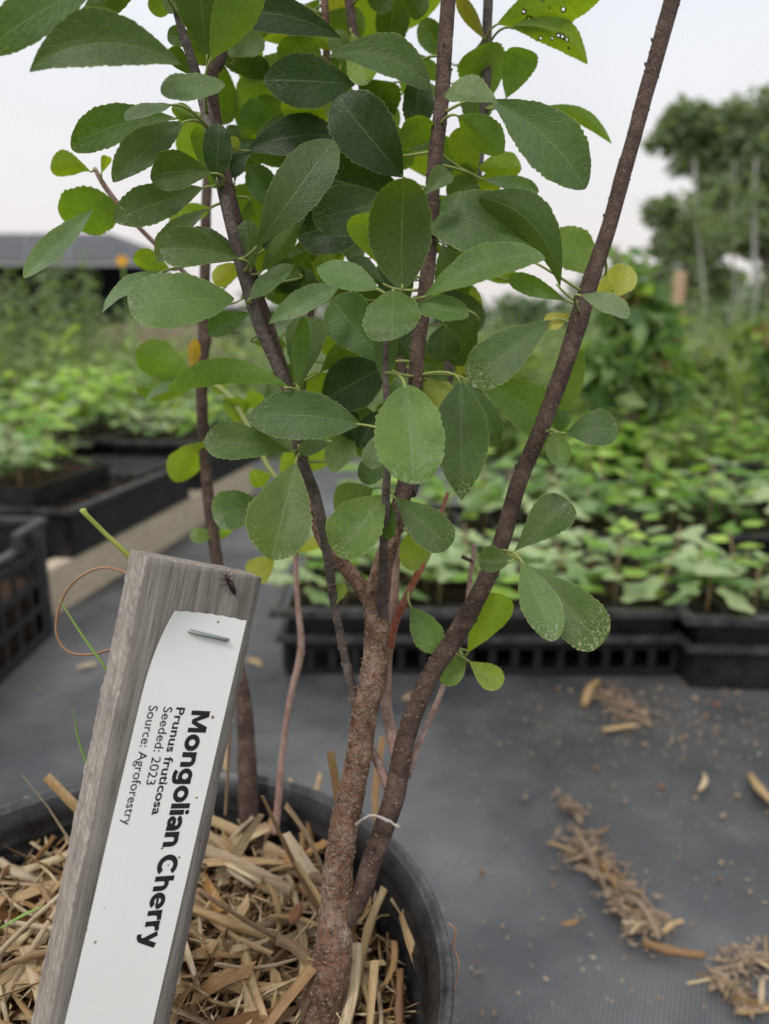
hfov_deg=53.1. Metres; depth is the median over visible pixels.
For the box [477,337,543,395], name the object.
leafy clump
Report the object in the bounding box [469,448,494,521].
seedling
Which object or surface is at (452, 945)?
root strand
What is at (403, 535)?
seedling
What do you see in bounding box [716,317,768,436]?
leafy clump
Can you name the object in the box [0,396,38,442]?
seedling
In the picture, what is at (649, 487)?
seed tray
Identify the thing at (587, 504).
seedling
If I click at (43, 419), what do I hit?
seedling
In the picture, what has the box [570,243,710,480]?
dark bush
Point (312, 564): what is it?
seedling
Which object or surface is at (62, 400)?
seedling
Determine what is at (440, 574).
seedling
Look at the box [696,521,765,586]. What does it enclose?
seedling
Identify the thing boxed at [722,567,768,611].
seedling
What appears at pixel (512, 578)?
seedling
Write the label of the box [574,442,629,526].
seedling
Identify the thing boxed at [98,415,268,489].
seed tray
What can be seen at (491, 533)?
seedling
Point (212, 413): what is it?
seedling
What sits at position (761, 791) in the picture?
straw piece
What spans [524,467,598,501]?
seedling
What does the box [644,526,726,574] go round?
seedling
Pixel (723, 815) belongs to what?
plant crumb
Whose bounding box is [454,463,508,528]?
seedling
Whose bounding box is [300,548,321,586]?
seedling
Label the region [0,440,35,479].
seedling
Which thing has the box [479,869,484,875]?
plant crumb
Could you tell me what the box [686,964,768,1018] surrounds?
straw clump
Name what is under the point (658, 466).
seedling
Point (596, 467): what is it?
seedling
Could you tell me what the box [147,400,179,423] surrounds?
seedling
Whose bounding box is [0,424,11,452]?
seedling
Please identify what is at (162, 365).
cherry sapling
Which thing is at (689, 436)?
seedling
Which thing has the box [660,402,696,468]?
seedling
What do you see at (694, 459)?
seedling
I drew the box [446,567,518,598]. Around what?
seedling
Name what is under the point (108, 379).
seedling
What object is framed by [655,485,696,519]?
seedling
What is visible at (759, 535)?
seed tray
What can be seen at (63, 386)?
seedling
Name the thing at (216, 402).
seedling
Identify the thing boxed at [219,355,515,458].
tall weeds
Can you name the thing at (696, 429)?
seedling
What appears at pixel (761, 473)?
seedling
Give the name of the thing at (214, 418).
seedling
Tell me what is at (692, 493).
seedling
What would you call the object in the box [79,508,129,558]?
green stalk
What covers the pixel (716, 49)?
sky
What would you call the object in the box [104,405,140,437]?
seedling
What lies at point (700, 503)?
seedling
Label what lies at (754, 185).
birch tree
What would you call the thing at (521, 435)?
seedling
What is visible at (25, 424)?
seedling
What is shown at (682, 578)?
seedling
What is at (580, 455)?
seedling
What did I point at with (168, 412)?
seedling
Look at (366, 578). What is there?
seedling
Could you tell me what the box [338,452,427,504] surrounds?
seedling
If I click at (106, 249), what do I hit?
nursery shed
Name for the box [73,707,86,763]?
grass blade
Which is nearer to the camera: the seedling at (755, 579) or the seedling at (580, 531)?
the seedling at (755, 579)
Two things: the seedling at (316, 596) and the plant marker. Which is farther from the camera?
the seedling at (316, 596)
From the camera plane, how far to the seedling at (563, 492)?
1.49 m
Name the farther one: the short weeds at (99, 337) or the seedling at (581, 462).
the short weeds at (99, 337)
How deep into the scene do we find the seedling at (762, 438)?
1.96 m
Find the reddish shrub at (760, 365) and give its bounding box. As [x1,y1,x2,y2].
[745,321,768,446]
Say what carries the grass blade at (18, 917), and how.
on the straw mulch
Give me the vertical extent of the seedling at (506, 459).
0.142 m
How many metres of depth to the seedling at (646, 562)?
1.27 m
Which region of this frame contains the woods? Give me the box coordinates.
[188,262,763,326]
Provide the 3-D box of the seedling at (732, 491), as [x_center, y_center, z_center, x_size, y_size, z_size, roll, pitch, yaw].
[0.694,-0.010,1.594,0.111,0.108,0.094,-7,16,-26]
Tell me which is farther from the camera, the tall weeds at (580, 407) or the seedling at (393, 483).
the tall weeds at (580, 407)
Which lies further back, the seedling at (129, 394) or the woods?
the woods
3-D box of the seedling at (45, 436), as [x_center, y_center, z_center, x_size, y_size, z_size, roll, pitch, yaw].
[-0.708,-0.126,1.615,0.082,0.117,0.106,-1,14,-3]
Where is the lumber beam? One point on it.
(162, 530)
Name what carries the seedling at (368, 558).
on the seed tray at (641, 638)
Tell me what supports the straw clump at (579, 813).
on the ground at (482, 809)
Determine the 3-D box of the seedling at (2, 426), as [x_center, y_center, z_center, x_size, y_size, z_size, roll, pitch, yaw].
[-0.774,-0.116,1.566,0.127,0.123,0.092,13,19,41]
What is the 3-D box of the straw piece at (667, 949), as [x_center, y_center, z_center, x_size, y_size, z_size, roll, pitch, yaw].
[0.241,0.364,0.639,0.051,0.008,0.010,4,15,16]
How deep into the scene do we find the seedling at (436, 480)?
1.53 m
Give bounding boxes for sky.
[0,0,768,320]
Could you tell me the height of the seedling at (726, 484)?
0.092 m
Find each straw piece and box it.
[77,662,96,667]
[246,658,260,665]
[560,918,577,925]
[581,678,601,706]
[602,723,637,730]
[642,938,705,958]
[659,918,683,934]
[697,772,707,791]
[734,1006,768,1014]
[747,771,768,803]
[756,977,765,1005]
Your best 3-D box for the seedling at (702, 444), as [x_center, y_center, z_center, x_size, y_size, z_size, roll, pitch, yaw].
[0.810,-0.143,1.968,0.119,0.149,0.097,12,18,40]
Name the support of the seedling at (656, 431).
in the seed tray at (649, 487)
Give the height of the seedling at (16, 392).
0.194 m
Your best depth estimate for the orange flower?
2.58 m
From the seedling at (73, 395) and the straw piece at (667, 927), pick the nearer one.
the straw piece at (667, 927)
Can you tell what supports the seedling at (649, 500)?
in the seed tray at (759, 535)
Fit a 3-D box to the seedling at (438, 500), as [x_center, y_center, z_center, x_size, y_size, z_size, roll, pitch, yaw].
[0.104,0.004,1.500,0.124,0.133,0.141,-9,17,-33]
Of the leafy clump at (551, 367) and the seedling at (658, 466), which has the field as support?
the leafy clump at (551, 367)
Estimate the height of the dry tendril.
0.039 m
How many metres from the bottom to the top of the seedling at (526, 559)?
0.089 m
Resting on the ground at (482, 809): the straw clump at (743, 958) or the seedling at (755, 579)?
the straw clump at (743, 958)
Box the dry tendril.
[54,566,125,655]
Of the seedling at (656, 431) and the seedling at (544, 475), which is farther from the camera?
the seedling at (656, 431)
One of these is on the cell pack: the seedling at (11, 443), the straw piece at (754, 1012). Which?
the seedling at (11, 443)
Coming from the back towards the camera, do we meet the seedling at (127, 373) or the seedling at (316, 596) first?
the seedling at (127, 373)
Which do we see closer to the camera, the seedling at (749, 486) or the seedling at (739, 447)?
the seedling at (749, 486)
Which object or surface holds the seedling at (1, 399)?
in the seed tray at (65, 458)
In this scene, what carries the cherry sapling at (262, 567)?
on the straw mulch
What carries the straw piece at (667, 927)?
on the ground at (482, 809)
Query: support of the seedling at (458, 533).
on the seed tray at (641, 638)
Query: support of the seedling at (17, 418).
in the seed tray at (65, 458)
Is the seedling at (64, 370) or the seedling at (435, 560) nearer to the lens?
the seedling at (435, 560)
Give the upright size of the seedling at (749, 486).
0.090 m
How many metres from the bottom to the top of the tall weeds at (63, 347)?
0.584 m
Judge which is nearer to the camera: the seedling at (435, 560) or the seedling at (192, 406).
the seedling at (435, 560)
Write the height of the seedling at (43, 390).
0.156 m
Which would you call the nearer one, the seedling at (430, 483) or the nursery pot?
the nursery pot
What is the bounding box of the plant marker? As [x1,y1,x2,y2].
[31,549,261,1023]
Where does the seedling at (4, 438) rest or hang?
in the seed tray at (65, 458)
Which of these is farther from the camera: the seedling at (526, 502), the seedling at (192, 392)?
the seedling at (192, 392)
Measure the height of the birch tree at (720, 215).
2.455 m
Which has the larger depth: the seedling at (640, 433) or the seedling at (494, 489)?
the seedling at (640, 433)
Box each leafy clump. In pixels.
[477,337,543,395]
[543,362,584,416]
[663,334,751,448]
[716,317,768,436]
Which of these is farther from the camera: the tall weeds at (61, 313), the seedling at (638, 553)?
the tall weeds at (61, 313)
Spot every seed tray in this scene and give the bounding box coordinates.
[0,453,77,465]
[0,455,189,557]
[5,413,172,457]
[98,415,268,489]
[269,554,694,674]
[375,503,647,560]
[511,462,748,516]
[612,502,768,558]
[632,557,768,689]
[725,463,768,501]
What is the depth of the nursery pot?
0.43 m
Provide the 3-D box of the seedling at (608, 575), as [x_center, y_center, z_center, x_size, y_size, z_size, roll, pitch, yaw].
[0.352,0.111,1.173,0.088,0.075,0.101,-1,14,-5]
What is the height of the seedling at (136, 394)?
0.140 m
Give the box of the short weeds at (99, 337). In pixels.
[0,297,255,396]
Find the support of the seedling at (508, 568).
on the seed tray at (641, 638)
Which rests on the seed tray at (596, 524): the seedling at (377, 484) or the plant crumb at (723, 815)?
the seedling at (377, 484)
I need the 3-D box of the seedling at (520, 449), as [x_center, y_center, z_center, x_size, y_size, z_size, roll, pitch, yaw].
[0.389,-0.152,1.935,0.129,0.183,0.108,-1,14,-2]
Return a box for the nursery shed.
[0,233,168,347]
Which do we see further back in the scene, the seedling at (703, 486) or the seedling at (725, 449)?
the seedling at (725, 449)
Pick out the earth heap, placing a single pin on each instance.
(161, 331)
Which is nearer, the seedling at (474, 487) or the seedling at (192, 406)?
the seedling at (474, 487)
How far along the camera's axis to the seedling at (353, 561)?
1.23 m
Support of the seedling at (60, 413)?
in the seed tray at (65, 458)
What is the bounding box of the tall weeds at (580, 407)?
[452,309,768,477]
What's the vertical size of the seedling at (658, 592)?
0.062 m
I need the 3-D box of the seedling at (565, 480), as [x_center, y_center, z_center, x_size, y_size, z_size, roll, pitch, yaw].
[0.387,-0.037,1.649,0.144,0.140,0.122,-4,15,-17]
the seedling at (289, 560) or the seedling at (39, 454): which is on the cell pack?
the seedling at (39, 454)
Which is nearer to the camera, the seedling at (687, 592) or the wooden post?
the seedling at (687, 592)
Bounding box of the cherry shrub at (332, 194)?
[0,0,680,1023]
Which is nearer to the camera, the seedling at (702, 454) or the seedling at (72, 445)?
the seedling at (72, 445)
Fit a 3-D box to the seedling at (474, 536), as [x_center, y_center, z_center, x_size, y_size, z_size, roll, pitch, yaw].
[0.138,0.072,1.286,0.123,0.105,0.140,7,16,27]
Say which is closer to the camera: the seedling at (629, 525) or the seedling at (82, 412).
the seedling at (629, 525)
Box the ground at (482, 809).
[0,459,768,1023]
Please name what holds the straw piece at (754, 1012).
on the ground at (482, 809)
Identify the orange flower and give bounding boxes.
[114,254,140,399]
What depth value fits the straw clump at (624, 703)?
1.04 m
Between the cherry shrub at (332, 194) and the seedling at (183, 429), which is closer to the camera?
the cherry shrub at (332, 194)
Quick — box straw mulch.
[0,720,418,1023]
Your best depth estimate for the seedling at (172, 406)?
2.28 m
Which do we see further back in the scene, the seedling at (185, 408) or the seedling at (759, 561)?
the seedling at (185, 408)
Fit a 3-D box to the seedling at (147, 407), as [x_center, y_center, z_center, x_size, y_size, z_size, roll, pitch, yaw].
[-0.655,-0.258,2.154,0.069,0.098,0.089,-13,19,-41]
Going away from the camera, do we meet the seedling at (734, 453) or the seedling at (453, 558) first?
the seedling at (453, 558)
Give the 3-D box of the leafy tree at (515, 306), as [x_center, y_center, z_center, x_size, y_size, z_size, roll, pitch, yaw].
[7.349,-10.223,40.059,3.103,2.185,2.461,5,15,18]
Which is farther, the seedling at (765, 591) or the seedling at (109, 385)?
the seedling at (109, 385)
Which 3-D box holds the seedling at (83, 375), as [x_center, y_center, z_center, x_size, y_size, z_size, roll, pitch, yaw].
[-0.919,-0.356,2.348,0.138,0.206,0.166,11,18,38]
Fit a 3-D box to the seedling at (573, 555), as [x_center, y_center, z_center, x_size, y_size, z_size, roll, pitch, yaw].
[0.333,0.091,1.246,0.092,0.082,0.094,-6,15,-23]
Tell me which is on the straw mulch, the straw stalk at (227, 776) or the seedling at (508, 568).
the straw stalk at (227, 776)
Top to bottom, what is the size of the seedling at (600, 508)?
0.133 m
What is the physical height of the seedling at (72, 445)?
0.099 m
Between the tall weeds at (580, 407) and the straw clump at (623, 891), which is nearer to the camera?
the straw clump at (623, 891)
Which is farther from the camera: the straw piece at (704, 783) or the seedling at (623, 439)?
the seedling at (623, 439)
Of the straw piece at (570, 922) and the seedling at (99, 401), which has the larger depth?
the seedling at (99, 401)
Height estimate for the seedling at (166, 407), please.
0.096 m
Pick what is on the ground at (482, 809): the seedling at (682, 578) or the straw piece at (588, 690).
the straw piece at (588, 690)
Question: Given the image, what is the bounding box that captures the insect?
[219,568,235,594]
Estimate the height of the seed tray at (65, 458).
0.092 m
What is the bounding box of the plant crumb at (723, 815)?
[720,813,725,818]
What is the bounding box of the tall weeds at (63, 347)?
[0,311,265,449]
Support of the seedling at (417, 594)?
on the seed tray at (641, 638)
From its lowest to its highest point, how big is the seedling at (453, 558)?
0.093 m
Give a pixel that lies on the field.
(280, 329)
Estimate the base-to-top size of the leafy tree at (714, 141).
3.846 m
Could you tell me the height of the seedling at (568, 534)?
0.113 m
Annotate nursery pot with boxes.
[0,770,453,1023]
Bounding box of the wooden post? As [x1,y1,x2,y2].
[669,271,686,358]
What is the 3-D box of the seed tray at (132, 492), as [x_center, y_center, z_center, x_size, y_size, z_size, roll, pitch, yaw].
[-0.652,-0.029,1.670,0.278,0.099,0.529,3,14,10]
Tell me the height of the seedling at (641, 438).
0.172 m
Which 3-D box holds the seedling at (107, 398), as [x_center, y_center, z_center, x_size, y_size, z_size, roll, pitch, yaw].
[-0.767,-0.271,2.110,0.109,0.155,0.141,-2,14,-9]
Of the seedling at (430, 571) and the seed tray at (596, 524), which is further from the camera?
the seed tray at (596, 524)
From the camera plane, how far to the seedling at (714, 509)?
1.62 m
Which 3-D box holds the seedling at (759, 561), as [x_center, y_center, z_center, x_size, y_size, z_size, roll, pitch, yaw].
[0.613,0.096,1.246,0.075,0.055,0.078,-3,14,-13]
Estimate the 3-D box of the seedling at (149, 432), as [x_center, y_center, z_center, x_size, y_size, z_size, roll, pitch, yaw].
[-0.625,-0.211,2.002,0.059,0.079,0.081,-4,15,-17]
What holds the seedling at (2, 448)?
on the cell pack
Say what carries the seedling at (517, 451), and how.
on the seed tray at (649, 487)
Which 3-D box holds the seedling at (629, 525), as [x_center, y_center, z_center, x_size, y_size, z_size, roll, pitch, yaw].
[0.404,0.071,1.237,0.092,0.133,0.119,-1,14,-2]
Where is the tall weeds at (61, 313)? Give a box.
[0,247,144,402]
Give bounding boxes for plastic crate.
[0,517,54,684]
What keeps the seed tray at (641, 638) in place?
on the ground at (482, 809)
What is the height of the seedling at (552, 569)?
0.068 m
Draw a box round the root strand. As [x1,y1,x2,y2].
[448,923,459,990]
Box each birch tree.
[675,160,721,345]
[700,160,758,324]
[722,160,768,320]
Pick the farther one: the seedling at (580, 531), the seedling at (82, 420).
the seedling at (82, 420)
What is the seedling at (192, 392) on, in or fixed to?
on the seed tray at (163, 445)
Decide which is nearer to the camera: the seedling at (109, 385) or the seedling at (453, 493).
the seedling at (453, 493)
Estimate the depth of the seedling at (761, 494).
1.52 m
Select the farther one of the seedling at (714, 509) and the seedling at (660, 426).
the seedling at (660, 426)
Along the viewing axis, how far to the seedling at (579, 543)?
1.28 m
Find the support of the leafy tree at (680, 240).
on the field
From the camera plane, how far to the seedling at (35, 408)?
1.80 m
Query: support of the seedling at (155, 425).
in the seed tray at (163, 445)
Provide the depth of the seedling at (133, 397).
2.44 m
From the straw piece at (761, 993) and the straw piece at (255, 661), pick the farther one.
the straw piece at (255, 661)
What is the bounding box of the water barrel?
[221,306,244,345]
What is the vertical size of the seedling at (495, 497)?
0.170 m
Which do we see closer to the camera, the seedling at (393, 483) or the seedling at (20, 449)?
the seedling at (20, 449)
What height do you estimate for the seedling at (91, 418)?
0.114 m
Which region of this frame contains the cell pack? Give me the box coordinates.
[0,460,109,506]
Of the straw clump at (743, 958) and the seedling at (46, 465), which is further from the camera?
the seedling at (46, 465)
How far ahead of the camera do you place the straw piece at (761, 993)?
0.59 m
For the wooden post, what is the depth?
4.53 m
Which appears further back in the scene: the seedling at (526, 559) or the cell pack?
the cell pack
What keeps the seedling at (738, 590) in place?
on the seed tray at (725, 645)
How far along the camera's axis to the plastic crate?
1.22 m
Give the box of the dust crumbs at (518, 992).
[292,677,768,1020]
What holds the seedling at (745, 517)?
on the seed tray at (759, 535)
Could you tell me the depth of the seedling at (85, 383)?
2.23 m
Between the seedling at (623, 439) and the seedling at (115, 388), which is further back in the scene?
the seedling at (115, 388)
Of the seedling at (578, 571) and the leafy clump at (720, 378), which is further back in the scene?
the leafy clump at (720, 378)
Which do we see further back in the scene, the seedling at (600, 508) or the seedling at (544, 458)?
the seedling at (544, 458)
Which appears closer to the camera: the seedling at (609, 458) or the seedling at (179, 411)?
the seedling at (609, 458)
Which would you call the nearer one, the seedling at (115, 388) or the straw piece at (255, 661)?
the straw piece at (255, 661)
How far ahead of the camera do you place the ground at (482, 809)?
0.86 m
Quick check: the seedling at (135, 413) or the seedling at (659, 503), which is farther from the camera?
the seedling at (135, 413)
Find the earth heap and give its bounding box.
[73,322,265,388]
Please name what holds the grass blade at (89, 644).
on the straw mulch
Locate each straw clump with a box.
[546,824,674,951]
[551,787,590,823]
[581,680,661,735]
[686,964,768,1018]
[707,934,768,988]
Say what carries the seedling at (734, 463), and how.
on the seed tray at (759, 535)
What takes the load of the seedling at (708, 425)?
in the seed tray at (649, 487)
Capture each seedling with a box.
[0,371,48,423]
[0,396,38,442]
[0,398,14,422]
[0,401,22,448]
[0,406,29,459]
[0,410,9,444]
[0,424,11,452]
[0,424,22,463]
[0,431,8,464]
[0,434,43,486]
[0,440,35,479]
[5,439,34,461]
[10,440,60,474]
[12,381,76,434]
[12,384,48,425]
[12,443,60,481]
[13,394,66,459]
[19,403,59,433]
[20,404,79,475]
[25,424,64,461]
[30,374,74,435]
[31,391,73,430]
[39,392,93,436]
[39,401,86,453]
[40,366,102,432]
[53,370,116,436]
[55,434,93,470]
[56,361,104,418]
[56,383,76,421]
[64,398,91,435]
[69,370,107,425]
[73,398,100,431]
[77,384,108,425]
[80,386,123,433]
[82,363,135,429]
[85,380,113,417]
[89,367,137,430]
[98,374,128,419]
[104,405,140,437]
[108,370,152,423]
[112,375,138,398]
[112,397,155,436]
[114,379,155,423]
[117,383,139,417]
[133,415,155,437]
[138,402,162,430]
[141,411,169,438]
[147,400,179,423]
[152,404,178,434]
[156,410,186,439]
[163,398,182,424]
[163,400,195,421]
[167,405,196,430]
[173,406,196,439]
[178,401,192,415]
[182,405,208,433]
[186,388,209,405]
[188,399,218,419]
[207,387,230,413]
[207,394,228,425]
[266,563,329,604]
[274,528,313,571]
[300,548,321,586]
[304,549,367,603]
[315,558,358,564]
[320,547,374,596]
[321,556,370,583]
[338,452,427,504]
[348,586,428,599]
[349,464,396,485]
[363,552,373,561]
[369,551,435,580]
[370,475,393,492]
[370,528,407,550]
[390,475,452,502]
[390,481,427,491]
[400,545,472,595]
[400,565,459,603]
[415,483,480,518]
[421,474,450,507]
[425,492,456,510]
[431,546,499,586]
[440,540,491,581]
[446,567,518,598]
[450,473,481,493]
[452,523,482,569]
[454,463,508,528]
[455,529,468,537]
[459,478,505,533]
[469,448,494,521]
[477,538,535,564]
[479,468,542,512]
[480,457,541,499]
[485,527,514,537]
[486,453,550,526]
[498,550,551,592]
[499,568,552,582]
[508,431,525,456]
[508,539,590,585]
[513,434,541,450]
[513,526,576,563]
[515,436,545,479]
[518,434,548,477]
[521,472,591,519]
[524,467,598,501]
[532,473,552,498]
[540,545,548,561]
[545,435,579,477]
[545,464,590,496]
[546,467,604,526]
[546,548,590,583]
[551,439,592,474]
[553,528,609,564]
[554,530,621,575]
[561,546,623,581]
[565,439,610,489]
[567,424,604,474]
[569,481,624,529]
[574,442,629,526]
[577,576,604,592]
[578,561,633,596]
[579,439,624,479]
[582,525,657,603]
[584,472,607,518]
[587,479,658,527]
[599,534,643,565]
[603,442,621,469]
[608,409,642,478]
[609,420,639,480]
[611,545,666,568]
[616,455,677,514]
[616,514,674,582]
[618,416,651,454]
[620,549,732,603]
[622,460,661,510]
[624,426,665,469]
[630,470,692,526]
[631,423,679,480]
[633,568,677,598]
[640,411,681,441]
[644,449,679,498]
[644,489,693,531]
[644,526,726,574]
[651,549,714,590]
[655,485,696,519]
[656,421,695,478]
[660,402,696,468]
[660,424,696,480]
[662,543,745,603]
[663,556,754,613]
[666,463,753,531]
[668,469,723,526]
[671,474,717,511]
[672,427,719,476]
[675,422,713,469]
[682,475,742,518]
[686,428,721,462]
[687,439,728,476]
[692,559,760,600]
[693,402,739,470]
[696,478,743,526]
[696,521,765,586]
[701,498,754,524]
[703,410,760,472]
[704,457,768,511]
[710,412,760,479]
[717,483,754,519]
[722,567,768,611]
[724,548,764,573]
[729,486,768,527]
[735,432,762,467]
[735,476,768,530]
[736,432,768,471]
[742,454,768,494]
[748,476,768,510]
[752,422,768,455]
[753,555,768,577]
[753,568,768,585]
[758,580,768,598]
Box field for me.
[0,321,768,458]
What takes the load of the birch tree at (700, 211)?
on the field
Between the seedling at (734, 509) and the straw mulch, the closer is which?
the straw mulch
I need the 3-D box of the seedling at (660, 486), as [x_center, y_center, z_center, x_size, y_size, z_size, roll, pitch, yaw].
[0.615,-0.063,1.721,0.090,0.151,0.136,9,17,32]
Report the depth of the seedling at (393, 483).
1.68 m
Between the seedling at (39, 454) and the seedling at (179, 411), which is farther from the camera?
the seedling at (179, 411)
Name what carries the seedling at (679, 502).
in the seed tray at (759, 535)
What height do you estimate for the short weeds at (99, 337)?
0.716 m
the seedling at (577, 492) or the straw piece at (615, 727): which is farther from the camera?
the seedling at (577, 492)
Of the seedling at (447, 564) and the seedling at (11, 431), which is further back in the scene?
the seedling at (11, 431)
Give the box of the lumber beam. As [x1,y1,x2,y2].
[47,465,253,616]
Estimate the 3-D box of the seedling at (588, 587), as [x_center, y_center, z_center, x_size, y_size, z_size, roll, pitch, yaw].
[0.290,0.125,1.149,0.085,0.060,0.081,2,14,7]
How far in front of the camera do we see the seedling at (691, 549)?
1.13 m
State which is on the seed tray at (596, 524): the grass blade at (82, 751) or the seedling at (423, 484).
the seedling at (423, 484)
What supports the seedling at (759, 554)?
on the seed tray at (725, 645)
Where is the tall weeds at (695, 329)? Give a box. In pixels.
[479,254,768,379]
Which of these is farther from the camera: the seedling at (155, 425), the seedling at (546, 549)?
the seedling at (155, 425)
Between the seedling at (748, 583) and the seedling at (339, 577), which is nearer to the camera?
the seedling at (748, 583)
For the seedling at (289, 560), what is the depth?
1.26 m
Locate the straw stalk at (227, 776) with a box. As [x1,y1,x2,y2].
[224,718,232,815]
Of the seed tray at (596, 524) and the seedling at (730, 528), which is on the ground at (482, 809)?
the seed tray at (596, 524)
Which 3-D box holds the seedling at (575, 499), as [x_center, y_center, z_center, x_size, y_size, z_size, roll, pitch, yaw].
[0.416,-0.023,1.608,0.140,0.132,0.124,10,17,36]
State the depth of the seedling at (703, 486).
1.58 m
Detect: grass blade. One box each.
[0,905,44,928]
[58,598,105,670]
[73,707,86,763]
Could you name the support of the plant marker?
on the straw mulch
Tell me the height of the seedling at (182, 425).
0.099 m
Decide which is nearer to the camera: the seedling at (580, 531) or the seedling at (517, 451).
the seedling at (580, 531)
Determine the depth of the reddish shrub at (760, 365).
2.11 m
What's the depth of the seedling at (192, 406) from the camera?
2.12 m
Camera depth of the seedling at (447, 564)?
1.23 m
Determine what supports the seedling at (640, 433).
in the seed tray at (649, 487)
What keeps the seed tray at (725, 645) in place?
on the ground at (482, 809)
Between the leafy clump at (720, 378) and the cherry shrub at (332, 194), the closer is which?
the cherry shrub at (332, 194)
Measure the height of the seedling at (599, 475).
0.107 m
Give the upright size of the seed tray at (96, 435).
0.127 m
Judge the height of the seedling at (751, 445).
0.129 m
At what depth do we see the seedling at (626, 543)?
1.33 m
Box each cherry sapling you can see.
[135,165,326,849]
[245,537,318,834]
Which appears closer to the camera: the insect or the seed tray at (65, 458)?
the insect
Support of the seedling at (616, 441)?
in the seed tray at (649, 487)
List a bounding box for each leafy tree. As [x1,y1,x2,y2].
[495,295,555,326]
[635,190,751,338]
[640,83,768,321]
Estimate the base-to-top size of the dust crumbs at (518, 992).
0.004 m
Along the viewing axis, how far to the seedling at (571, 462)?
1.98 m
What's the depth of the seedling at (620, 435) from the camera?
1.93 m
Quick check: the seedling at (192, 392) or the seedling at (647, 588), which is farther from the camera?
the seedling at (192, 392)
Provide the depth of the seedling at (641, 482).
1.71 m
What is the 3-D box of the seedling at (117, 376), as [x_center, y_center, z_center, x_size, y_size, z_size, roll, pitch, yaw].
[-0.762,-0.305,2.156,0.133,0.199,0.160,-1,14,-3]
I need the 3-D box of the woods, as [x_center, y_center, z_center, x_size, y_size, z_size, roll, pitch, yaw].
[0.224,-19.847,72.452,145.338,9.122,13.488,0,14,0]
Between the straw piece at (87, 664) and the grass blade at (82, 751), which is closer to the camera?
the grass blade at (82, 751)
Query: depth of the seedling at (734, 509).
1.53 m
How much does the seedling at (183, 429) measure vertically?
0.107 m
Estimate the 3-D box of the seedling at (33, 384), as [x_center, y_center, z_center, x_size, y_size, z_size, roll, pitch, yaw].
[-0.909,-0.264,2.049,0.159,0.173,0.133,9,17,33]
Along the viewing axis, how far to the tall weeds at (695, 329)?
5.46 m
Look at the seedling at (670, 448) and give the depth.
1.95 m
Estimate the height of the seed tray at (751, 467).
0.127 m
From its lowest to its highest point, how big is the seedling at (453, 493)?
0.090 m
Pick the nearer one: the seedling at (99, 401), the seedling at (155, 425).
the seedling at (155, 425)
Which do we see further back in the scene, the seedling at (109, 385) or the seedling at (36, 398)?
the seedling at (109, 385)
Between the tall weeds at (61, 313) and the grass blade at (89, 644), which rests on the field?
the tall weeds at (61, 313)

